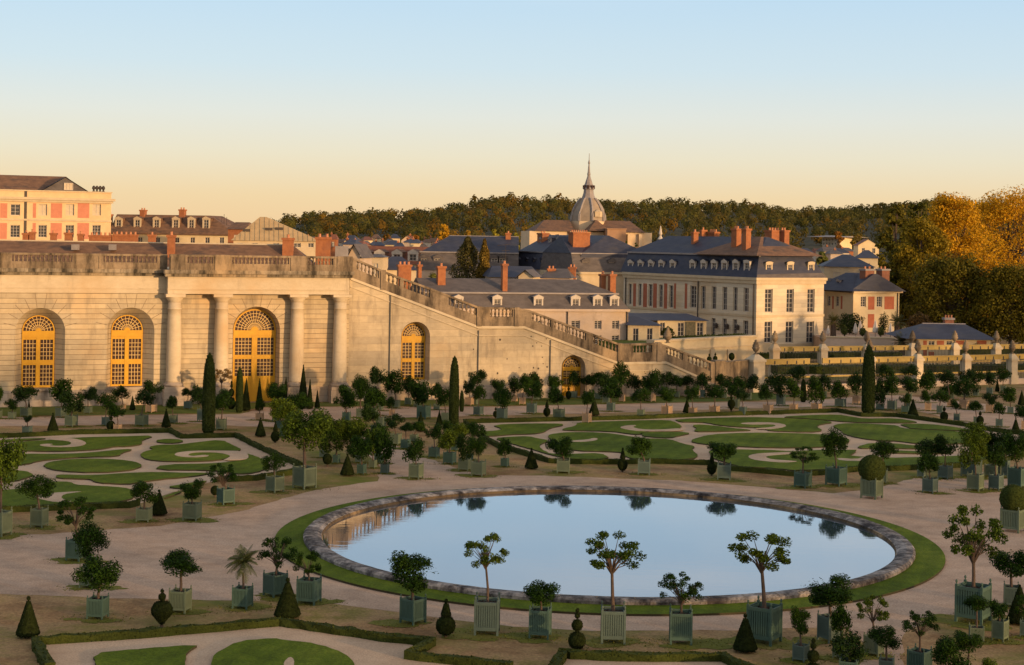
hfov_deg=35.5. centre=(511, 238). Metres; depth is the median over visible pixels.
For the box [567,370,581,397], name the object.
potted tree
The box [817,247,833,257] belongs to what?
hillside house
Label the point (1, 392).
potted tree
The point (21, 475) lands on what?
lawn
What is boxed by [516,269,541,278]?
gabled dormer house
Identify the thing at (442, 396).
potted tree
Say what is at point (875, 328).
parasol
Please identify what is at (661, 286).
window
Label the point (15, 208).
window
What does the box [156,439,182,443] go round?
lawn
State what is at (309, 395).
topiary
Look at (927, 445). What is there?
potted tree
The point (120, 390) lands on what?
potted tree
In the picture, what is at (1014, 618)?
topiary
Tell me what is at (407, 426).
potted tree
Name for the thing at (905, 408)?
potted tree
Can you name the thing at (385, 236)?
autumn tree
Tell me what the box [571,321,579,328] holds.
window
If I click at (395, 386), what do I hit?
potted tree
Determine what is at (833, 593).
potted tree
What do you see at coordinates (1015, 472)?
potted tree
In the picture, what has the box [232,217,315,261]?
zinc roof hall
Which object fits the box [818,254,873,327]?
blue roof house
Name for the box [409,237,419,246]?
town house
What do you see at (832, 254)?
town house
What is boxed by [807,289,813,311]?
window
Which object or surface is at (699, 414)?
box hedge
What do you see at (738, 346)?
garden wall
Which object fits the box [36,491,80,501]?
gravel scroll
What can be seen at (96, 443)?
lawn
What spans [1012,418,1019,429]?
topiary
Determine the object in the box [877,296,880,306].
window
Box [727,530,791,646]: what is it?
potted tree
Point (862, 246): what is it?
hillside house
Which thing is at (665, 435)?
lawn
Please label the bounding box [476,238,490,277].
conifer
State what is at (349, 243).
town house
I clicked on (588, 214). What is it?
cathedral
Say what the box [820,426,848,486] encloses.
potted tree
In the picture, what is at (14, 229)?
window
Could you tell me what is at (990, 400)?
potted tree
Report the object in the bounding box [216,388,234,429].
potted tree
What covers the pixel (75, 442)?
gravel scroll
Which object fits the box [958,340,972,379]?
gate pier
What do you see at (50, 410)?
grass strip
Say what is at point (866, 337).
gate pier
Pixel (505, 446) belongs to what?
potted tree
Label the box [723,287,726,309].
window
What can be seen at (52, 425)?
topiary
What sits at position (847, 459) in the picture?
gravel scroll
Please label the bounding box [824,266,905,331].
brick panel house
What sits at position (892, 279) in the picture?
plane tree
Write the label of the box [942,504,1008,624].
potted tree
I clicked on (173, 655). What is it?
lawn
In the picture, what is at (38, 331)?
arched window
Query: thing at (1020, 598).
potted tree
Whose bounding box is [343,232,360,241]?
town house
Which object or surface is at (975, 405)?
potted tree
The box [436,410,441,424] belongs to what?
topiary
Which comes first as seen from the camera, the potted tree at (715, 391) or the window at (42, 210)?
the potted tree at (715, 391)
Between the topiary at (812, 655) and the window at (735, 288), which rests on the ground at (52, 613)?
the topiary at (812, 655)
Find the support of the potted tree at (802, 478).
on the grass at (686, 645)
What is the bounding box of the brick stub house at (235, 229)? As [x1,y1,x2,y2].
[226,222,250,242]
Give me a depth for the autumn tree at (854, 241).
559.47 m
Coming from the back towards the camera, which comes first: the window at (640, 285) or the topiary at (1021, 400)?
the window at (640, 285)
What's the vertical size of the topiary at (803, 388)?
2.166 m
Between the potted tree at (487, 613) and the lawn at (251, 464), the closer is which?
the potted tree at (487, 613)
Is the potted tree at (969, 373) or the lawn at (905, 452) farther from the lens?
the potted tree at (969, 373)
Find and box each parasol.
[853,323,857,333]
[872,320,877,332]
[888,323,892,336]
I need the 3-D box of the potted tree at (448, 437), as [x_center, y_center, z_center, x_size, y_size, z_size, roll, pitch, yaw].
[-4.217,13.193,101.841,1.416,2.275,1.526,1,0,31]
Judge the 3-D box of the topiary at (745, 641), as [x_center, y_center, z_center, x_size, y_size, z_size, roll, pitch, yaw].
[8.207,13.870,56.272,0.892,1.384,0.883,1,0,0]
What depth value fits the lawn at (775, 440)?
115.85 m
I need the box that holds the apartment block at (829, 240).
[808,235,867,248]
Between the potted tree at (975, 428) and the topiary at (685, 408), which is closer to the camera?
the potted tree at (975, 428)
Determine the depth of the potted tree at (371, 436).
99.22 m
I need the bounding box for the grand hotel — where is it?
[620,226,827,352]
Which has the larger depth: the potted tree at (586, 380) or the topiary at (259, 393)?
the potted tree at (586, 380)
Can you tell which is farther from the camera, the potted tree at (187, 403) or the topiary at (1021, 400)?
the topiary at (1021, 400)
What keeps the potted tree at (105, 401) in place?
on the grass at (686, 645)
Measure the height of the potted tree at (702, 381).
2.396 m
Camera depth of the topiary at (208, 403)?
113.62 m
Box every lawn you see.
[2,481,132,505]
[3,469,32,481]
[4,438,45,442]
[18,435,151,451]
[20,449,131,465]
[43,458,141,472]
[56,472,204,484]
[93,645,196,664]
[140,440,240,461]
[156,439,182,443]
[156,454,264,474]
[164,491,181,498]
[170,481,206,488]
[211,638,354,664]
[484,423,562,436]
[497,436,608,458]
[548,432,697,458]
[562,420,681,434]
[641,432,688,438]
[676,417,831,432]
[692,432,848,448]
[693,424,750,431]
[709,449,1013,470]
[784,414,916,423]
[834,423,965,444]
[858,443,922,449]
[889,450,951,453]
[901,424,965,431]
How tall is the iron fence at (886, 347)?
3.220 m
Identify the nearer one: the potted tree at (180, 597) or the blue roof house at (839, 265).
the potted tree at (180, 597)
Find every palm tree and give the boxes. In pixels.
[825,312,840,335]
[887,311,905,337]
[891,331,909,354]
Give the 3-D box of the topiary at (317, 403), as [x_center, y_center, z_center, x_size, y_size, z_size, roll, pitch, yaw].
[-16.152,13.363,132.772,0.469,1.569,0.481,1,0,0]
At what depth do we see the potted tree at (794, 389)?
136.09 m
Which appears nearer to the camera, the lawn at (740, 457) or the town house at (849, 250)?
the lawn at (740, 457)
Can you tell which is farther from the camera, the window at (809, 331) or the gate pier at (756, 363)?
the window at (809, 331)
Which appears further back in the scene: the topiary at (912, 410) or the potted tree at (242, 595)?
the topiary at (912, 410)
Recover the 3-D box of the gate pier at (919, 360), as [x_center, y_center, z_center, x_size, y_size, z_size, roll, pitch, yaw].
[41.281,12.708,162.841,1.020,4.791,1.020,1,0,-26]
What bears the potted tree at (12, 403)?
on the grass at (686, 645)
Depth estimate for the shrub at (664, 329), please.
188.85 m
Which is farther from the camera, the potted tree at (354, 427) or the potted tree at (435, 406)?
the potted tree at (435, 406)
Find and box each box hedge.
[0,427,302,465]
[2,500,139,512]
[31,616,512,664]
[215,464,302,481]
[463,408,1023,440]
[483,436,1023,476]
[548,647,754,664]
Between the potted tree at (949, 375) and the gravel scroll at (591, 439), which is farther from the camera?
the potted tree at (949, 375)
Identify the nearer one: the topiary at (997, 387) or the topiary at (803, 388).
the topiary at (803, 388)
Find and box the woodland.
[270,192,1023,252]
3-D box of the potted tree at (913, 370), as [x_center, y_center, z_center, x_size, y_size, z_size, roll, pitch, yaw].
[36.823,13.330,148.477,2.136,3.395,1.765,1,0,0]
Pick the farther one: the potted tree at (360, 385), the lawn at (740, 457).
the potted tree at (360, 385)
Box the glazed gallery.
[628,313,708,337]
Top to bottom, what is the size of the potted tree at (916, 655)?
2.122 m
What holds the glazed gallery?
on the ground at (52, 613)
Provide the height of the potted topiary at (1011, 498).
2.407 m
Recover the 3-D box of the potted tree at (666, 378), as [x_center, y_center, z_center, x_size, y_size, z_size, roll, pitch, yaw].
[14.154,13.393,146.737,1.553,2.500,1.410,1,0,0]
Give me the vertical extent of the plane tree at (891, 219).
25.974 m
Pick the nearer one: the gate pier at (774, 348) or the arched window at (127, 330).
the arched window at (127, 330)
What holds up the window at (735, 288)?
in the grand hotel
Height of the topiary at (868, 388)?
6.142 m
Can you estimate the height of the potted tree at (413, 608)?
2.747 m
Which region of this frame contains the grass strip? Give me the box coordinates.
[0,392,788,415]
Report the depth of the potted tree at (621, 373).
142.34 m
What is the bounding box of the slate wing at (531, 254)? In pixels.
[518,231,635,273]
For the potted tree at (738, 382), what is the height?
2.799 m
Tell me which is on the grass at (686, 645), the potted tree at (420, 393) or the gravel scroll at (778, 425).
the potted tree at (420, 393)
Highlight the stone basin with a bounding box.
[303,485,915,604]
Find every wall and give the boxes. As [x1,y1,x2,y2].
[646,335,757,367]
[681,360,748,396]
[824,336,894,351]
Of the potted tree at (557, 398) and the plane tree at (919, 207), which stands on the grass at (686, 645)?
the potted tree at (557, 398)
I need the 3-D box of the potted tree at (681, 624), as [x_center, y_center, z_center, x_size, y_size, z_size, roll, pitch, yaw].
[6.012,13.258,57.482,1.612,2.492,1.682,1,0,33]
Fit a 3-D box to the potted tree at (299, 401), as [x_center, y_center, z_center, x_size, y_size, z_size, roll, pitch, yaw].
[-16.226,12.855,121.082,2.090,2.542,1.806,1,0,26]
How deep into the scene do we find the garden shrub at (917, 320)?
207.74 m
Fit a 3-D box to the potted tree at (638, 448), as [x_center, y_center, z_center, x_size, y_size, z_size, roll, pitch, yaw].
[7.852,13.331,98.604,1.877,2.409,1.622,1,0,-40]
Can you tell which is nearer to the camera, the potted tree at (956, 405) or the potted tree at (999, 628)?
the potted tree at (999, 628)
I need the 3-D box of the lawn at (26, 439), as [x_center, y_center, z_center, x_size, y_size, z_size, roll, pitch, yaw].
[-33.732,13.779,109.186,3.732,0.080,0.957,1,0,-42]
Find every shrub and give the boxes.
[661,326,674,337]
[841,325,848,335]
[859,327,865,336]
[878,311,888,334]
[878,326,883,336]
[905,311,932,326]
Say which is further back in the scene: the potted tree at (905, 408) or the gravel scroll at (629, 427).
the potted tree at (905, 408)
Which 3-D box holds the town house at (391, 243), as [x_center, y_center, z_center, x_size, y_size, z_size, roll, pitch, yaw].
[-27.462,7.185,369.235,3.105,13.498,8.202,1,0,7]
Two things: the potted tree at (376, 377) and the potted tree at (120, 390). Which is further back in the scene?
the potted tree at (376, 377)
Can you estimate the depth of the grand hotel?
210.82 m
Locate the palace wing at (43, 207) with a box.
[0,175,115,240]
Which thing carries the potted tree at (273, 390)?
on the grass at (686, 645)
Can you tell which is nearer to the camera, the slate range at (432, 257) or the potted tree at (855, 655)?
the potted tree at (855, 655)
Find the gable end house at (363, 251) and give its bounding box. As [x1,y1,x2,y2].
[348,244,373,274]
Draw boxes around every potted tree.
[0,386,3,416]
[0,435,26,536]
[3,398,17,418]
[11,384,38,416]
[14,474,56,527]
[22,415,32,431]
[48,378,72,417]
[55,496,95,561]
[58,390,84,426]
[68,518,110,587]
[69,553,123,619]
[78,386,99,413]
[94,392,118,425]
[107,402,125,428]
[111,385,130,409]
[130,480,160,521]
[133,390,155,425]
[141,379,164,412]
[159,547,202,613]
[165,395,177,422]
[178,478,204,520]
[181,388,192,408]
[190,384,202,421]
[205,463,238,504]
[215,368,233,409]
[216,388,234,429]
[224,544,260,609]
[255,398,264,419]
[256,536,297,597]
[260,451,287,492]
[265,382,287,420]
[268,397,293,427]
[272,401,303,435]
[273,407,332,489]
[286,392,313,421]
[292,550,321,605]
[314,414,333,456]
[318,419,349,463]
[333,384,357,419]
[335,416,367,461]
[345,434,372,474]
[351,374,372,417]
[359,403,381,428]
[361,422,393,462]
[361,426,385,467]
[364,385,378,411]
[364,388,386,425]
[368,365,385,409]
[374,426,395,473]
[383,369,403,406]
[383,413,405,444]
[384,397,394,415]
[387,550,438,625]
[397,422,413,447]
[401,375,412,404]
[402,437,424,479]
[406,377,434,418]
[410,421,425,440]
[424,423,442,457]
[428,382,441,409]
[433,387,448,421]
[436,428,457,463]
[442,419,452,430]
[449,422,468,449]
[455,432,473,470]
[463,380,474,405]
[463,532,509,635]
[465,369,487,404]
[466,421,487,458]
[466,436,487,476]
[471,383,486,415]
[490,378,507,405]
[492,386,513,418]
[496,438,511,466]
[508,376,520,401]
[518,373,533,404]
[521,380,543,413]
[523,579,560,639]
[527,371,543,399]
[545,436,573,473]
[547,375,564,396]
[547,384,564,416]
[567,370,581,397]
[580,374,591,392]
[581,388,594,422]
[584,530,646,644]
[590,371,603,398]
[597,371,609,402]
[597,376,622,411]
[611,360,629,401]
[624,373,641,395]
[625,435,651,474]
[629,387,651,414]
[639,368,663,401]
[654,385,676,413]
[657,571,703,644]
[659,372,673,394]
[671,375,683,397]
[681,375,694,394]
[684,383,700,412]
[693,372,710,397]
[704,383,726,411]
[707,441,737,479]
[715,373,732,397]
[723,376,747,407]
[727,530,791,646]
[735,388,750,414]
[741,373,760,399]
[758,382,773,413]
[764,371,788,405]
[785,377,803,408]
[786,364,806,396]
[789,446,818,488]
[789,606,813,662]
[798,573,854,643]
[805,375,826,408]
[818,373,831,397]
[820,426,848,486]
[829,601,852,657]
[829,630,870,664]
[830,379,849,406]
[846,371,861,403]
[856,594,889,656]
[867,624,902,664]
[869,439,898,483]
[875,377,887,409]
[876,363,895,393]
[881,375,898,410]
[896,375,920,407]
[898,364,919,399]
[899,392,910,411]
[901,610,938,664]
[914,438,938,477]
[915,452,939,493]
[916,369,936,402]
[920,389,933,410]
[930,635,975,664]
[931,389,950,413]
[932,433,958,479]
[934,369,959,405]
[939,383,957,398]
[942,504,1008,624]
[948,398,961,420]
[951,377,980,409]
[953,629,985,661]
[956,368,974,396]
[957,431,987,491]
[958,421,991,475]
[963,594,991,640]
[967,400,982,422]
[971,370,985,395]
[979,441,1007,490]
[981,657,997,664]
[982,370,996,393]
[982,392,998,412]
[983,430,1000,475]
[987,598,1008,641]
[989,548,1023,604]
[991,429,1012,477]
[992,401,1006,426]
[995,368,1011,390]
[998,386,1015,412]
[1002,432,1023,486]
[1014,404,1023,429]
[1014,595,1023,636]
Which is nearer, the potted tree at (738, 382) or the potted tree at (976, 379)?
the potted tree at (738, 382)
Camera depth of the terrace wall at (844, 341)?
203.00 m
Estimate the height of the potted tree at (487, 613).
3.676 m
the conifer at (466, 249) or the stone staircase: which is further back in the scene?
the conifer at (466, 249)
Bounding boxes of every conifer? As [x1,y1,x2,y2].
[448,236,479,277]
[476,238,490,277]
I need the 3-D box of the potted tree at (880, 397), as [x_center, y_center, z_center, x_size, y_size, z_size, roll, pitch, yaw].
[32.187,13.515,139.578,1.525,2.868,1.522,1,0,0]
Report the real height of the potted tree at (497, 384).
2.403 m
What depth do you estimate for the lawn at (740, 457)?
105.59 m
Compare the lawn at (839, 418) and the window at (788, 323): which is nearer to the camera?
the lawn at (839, 418)
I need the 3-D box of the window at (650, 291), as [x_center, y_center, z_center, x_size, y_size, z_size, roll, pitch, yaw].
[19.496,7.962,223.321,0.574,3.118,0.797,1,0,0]
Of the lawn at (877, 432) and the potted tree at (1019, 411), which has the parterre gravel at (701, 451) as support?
the lawn at (877, 432)
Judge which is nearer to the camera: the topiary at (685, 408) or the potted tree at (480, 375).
the topiary at (685, 408)
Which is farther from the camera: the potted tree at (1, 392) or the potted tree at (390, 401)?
the potted tree at (390, 401)
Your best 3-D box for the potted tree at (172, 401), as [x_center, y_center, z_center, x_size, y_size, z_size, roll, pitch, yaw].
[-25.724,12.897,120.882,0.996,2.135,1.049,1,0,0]
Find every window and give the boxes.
[10,204,19,214]
[10,225,19,236]
[21,315,54,387]
[38,204,46,214]
[38,225,46,236]
[65,225,73,236]
[66,204,73,214]
[92,204,100,214]
[92,225,99,234]
[110,315,142,385]
[190,237,194,242]
[205,237,209,242]
[371,263,377,274]
[401,324,424,378]
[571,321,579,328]
[594,321,600,328]
[612,321,618,328]
[612,335,618,339]
[629,284,631,303]
[633,328,637,339]
[639,284,641,305]
[647,328,651,339]
[649,284,651,305]
[660,285,662,306]
[660,323,664,335]
[670,285,672,307]
[677,323,683,335]
[691,286,695,307]
[697,323,702,335]
[702,286,705,308]
[712,286,715,308]
[712,318,714,333]
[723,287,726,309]
[723,318,726,334]
[734,287,737,310]
[734,319,736,332]
[744,288,748,311]
[744,320,747,333]
[764,321,770,342]
[765,289,771,311]
[785,321,791,342]
[786,289,792,311]
[806,321,812,342]
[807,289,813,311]
[833,272,839,277]
[861,296,864,306]
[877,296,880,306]
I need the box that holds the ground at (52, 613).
[0,295,1023,664]
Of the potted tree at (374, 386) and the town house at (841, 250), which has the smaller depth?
the potted tree at (374, 386)
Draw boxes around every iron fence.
[765,354,1023,390]
[779,344,1023,375]
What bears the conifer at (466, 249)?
on the ground at (52, 613)
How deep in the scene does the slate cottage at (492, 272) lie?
207.54 m
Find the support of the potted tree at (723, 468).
on the grass at (686, 645)
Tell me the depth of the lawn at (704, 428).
122.20 m
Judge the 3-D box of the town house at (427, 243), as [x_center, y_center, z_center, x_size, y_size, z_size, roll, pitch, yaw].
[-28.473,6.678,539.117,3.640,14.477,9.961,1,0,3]
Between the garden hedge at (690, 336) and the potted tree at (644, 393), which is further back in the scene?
the garden hedge at (690, 336)
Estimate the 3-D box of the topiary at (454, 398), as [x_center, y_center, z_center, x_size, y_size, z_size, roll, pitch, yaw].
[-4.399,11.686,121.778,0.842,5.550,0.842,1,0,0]
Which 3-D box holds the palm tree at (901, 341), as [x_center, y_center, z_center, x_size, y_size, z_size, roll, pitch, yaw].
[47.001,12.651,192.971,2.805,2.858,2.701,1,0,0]
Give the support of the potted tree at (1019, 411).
on the grass at (686, 645)
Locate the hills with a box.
[291,206,1023,268]
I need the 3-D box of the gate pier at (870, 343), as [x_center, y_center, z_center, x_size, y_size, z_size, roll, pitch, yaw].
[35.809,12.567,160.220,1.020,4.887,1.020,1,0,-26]
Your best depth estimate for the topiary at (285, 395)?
136.00 m
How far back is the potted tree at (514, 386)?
140.72 m
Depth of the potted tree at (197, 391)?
121.96 m
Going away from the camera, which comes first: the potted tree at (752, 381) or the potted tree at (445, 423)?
the potted tree at (445, 423)
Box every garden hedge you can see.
[672,333,748,337]
[757,352,816,358]
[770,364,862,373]
[829,351,902,357]
[861,362,1023,372]
[948,349,1022,359]
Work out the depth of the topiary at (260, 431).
113.36 m
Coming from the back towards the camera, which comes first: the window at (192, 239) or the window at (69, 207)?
the window at (192, 239)
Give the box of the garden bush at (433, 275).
[428,272,435,277]
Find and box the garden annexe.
[625,316,661,340]
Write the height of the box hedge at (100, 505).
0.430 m
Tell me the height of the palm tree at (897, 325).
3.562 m
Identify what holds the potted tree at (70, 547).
on the gravel path at (28, 568)
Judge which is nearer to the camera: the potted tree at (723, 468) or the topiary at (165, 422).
the potted tree at (723, 468)
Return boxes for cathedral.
[521,160,651,248]
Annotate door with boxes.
[232,309,275,400]
[562,357,580,395]
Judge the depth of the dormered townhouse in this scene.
282.83 m
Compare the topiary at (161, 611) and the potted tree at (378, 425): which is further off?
the potted tree at (378, 425)
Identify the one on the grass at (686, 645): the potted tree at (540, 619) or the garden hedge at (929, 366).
the potted tree at (540, 619)
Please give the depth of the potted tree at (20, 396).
123.41 m
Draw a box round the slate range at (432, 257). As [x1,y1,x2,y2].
[416,231,518,277]
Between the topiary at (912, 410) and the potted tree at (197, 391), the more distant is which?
the topiary at (912, 410)
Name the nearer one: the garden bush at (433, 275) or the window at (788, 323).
the garden bush at (433, 275)
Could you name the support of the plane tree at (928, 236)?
on the ground at (52, 613)
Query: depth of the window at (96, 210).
262.44 m
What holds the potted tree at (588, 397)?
on the grass at (686, 645)
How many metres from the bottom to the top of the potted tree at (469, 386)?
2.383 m
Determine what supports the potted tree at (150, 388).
on the grass at (686, 645)
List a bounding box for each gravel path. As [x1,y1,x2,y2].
[0,395,1023,430]
[0,437,1023,664]
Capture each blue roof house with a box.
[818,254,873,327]
[855,250,878,273]
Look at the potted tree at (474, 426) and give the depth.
103.39 m
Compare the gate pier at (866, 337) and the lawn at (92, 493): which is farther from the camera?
the gate pier at (866, 337)
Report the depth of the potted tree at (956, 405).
131.43 m
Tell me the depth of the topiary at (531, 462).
99.83 m
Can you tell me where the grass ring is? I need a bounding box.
[275,488,945,615]
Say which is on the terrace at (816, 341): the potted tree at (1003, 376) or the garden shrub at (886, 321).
the garden shrub at (886, 321)
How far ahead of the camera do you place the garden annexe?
186.00 m
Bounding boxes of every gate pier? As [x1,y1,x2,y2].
[745,340,766,392]
[768,331,780,375]
[817,331,828,375]
[861,331,869,364]
[867,340,876,384]
[907,330,916,364]
[912,340,924,386]
[949,331,960,373]
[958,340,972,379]
[991,330,1002,372]
[1005,340,1018,383]
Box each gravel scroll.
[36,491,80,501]
[40,438,85,446]
[175,450,247,459]
[284,657,293,664]
[573,438,596,441]
[621,425,682,430]
[741,422,785,428]
[749,452,795,461]
[837,457,863,460]
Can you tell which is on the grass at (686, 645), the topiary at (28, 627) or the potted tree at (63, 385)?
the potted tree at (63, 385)
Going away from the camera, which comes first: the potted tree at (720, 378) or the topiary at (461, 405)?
the topiary at (461, 405)
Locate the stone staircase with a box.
[348,257,714,400]
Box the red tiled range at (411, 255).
[359,246,427,267]
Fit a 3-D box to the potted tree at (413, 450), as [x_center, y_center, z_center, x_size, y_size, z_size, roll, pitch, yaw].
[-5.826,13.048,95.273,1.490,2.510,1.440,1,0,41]
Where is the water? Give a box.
[323,492,894,596]
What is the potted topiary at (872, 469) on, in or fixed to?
on the gravel path at (28, 568)
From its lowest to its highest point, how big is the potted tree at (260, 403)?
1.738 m
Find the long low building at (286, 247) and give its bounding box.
[0,232,347,266]
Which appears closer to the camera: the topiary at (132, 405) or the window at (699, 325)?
the topiary at (132, 405)
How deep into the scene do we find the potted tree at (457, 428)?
107.81 m
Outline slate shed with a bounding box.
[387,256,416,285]
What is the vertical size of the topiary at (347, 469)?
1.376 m
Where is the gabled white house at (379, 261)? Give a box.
[371,254,388,280]
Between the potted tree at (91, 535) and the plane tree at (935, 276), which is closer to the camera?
the potted tree at (91, 535)
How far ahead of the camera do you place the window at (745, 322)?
207.00 m
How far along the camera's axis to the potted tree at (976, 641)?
51.52 m
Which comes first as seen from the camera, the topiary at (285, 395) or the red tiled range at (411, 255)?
the topiary at (285, 395)
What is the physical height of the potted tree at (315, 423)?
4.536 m
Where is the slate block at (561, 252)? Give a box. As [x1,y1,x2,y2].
[540,230,627,300]
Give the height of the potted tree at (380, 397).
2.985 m
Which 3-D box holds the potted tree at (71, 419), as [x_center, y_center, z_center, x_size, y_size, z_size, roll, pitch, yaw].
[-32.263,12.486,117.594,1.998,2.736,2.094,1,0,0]
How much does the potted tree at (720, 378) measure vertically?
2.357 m
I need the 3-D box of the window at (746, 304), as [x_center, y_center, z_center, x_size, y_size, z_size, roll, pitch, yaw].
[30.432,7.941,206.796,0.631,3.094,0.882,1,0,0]
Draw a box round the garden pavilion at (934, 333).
[885,315,993,363]
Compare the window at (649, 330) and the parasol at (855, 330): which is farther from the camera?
the parasol at (855, 330)
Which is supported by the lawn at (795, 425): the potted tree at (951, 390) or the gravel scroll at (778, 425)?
the gravel scroll at (778, 425)
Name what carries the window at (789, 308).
in the grand hotel
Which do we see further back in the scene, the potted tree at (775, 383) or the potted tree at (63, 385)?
the potted tree at (775, 383)
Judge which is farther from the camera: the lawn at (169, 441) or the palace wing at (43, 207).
the palace wing at (43, 207)
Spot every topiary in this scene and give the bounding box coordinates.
[16,596,39,637]
[47,413,57,430]
[106,416,114,428]
[129,396,135,409]
[151,588,172,626]
[152,489,167,515]
[161,409,170,427]
[202,353,215,432]
[210,485,216,496]
[227,381,235,408]
[235,367,243,412]
[243,378,250,410]
[255,378,263,410]
[255,418,265,436]
[271,421,279,442]
[273,577,300,617]
[283,378,287,396]
[299,364,306,406]
[306,381,312,408]
[314,390,319,407]
[323,453,331,466]
[340,453,353,475]
[415,411,423,431]
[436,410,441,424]
[436,599,455,636]
[448,356,459,426]
[459,391,463,411]
[525,448,537,468]
[543,400,549,416]
[566,386,570,399]
[568,608,585,648]
[589,400,599,415]
[617,448,627,471]
[683,399,689,412]
[707,452,716,475]
[728,394,734,411]
[729,352,734,359]
[732,613,757,652]
[800,379,805,401]
[806,638,818,664]
[858,454,885,499]
[861,345,875,412]
[908,399,918,415]
[940,406,947,419]
[976,411,983,423]
[995,378,999,391]
[999,484,1023,533]
[1006,584,1023,625]
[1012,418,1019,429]
[1017,390,1023,404]
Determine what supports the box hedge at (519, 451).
on the ground at (52, 613)
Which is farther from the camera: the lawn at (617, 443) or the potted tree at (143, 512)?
the lawn at (617, 443)
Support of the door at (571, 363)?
in the stone staircase
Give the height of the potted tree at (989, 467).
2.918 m
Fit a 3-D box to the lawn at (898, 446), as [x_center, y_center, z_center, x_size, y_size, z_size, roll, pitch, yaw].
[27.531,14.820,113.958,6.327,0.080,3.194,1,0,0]
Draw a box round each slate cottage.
[482,266,555,278]
[541,264,578,278]
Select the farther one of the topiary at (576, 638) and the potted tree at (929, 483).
the potted tree at (929, 483)
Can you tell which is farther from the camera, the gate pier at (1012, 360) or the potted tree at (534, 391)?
the gate pier at (1012, 360)
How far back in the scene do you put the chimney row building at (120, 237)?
208.76 m
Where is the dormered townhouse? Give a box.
[111,207,234,242]
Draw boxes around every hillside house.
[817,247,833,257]
[853,239,878,268]
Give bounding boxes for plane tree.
[874,202,912,268]
[885,249,916,327]
[888,215,951,324]
[902,251,997,331]
[907,202,927,244]
[919,191,1006,315]
[957,184,1023,320]
[964,262,1023,343]
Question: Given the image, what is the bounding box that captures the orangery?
[0,252,353,406]
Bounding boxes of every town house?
[330,232,338,255]
[338,237,343,245]
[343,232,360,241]
[343,236,361,251]
[360,237,372,242]
[370,240,384,245]
[371,234,381,241]
[384,240,399,245]
[391,234,399,241]
[394,240,403,245]
[401,235,411,243]
[404,236,423,246]
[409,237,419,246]
[422,237,430,246]
[427,235,439,245]
[825,247,842,259]
[835,246,849,253]
[843,248,852,255]
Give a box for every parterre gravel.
[0,433,292,502]
[46,627,447,664]
[477,412,1018,463]
[563,659,725,664]
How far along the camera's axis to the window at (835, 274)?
261.87 m
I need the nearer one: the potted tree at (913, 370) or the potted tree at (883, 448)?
the potted tree at (883, 448)
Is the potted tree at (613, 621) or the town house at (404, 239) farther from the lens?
the town house at (404, 239)
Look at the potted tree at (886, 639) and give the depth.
53.02 m
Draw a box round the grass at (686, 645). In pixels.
[0,393,1023,664]
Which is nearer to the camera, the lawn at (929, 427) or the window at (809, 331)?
the lawn at (929, 427)
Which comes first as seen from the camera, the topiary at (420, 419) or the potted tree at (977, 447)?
the potted tree at (977, 447)
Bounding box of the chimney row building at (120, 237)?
[22,229,156,241]
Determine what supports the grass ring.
on the ground at (52, 613)
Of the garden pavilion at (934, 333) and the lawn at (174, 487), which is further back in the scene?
the garden pavilion at (934, 333)
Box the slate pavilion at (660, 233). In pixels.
[658,226,661,238]
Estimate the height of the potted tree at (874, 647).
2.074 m
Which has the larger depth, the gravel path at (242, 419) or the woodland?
the woodland
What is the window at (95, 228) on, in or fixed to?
in the palace wing at (43, 207)
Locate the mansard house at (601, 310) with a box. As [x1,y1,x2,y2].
[396,244,629,343]
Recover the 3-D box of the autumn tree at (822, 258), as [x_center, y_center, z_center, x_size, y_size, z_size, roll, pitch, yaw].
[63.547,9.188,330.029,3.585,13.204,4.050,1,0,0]
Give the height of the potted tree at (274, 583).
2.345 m
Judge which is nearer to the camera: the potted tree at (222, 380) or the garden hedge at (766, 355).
the potted tree at (222, 380)
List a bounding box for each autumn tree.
[383,234,390,243]
[437,223,448,240]
[491,229,499,235]
[816,251,828,264]
[834,231,844,247]
[850,233,861,244]
[883,227,899,265]
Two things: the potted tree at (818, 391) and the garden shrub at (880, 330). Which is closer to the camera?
the potted tree at (818, 391)
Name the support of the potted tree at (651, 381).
on the grass at (686, 645)
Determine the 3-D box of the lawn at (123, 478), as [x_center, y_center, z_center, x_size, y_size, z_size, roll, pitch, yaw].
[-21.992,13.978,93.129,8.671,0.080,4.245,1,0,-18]
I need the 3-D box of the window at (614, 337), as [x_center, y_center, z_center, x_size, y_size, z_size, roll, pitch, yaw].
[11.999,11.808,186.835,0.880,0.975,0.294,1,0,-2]
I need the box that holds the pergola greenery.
[836,312,864,333]
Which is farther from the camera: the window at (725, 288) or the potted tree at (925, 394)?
the window at (725, 288)
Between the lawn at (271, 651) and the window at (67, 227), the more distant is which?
the window at (67, 227)
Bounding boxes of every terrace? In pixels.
[599,338,663,351]
[812,328,897,352]
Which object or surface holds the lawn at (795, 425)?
on the parterre gravel at (701, 451)
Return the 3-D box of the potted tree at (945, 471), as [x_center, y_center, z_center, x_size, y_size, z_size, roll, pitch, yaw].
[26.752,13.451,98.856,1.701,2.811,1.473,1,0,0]
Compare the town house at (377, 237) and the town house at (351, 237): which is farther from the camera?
the town house at (377, 237)

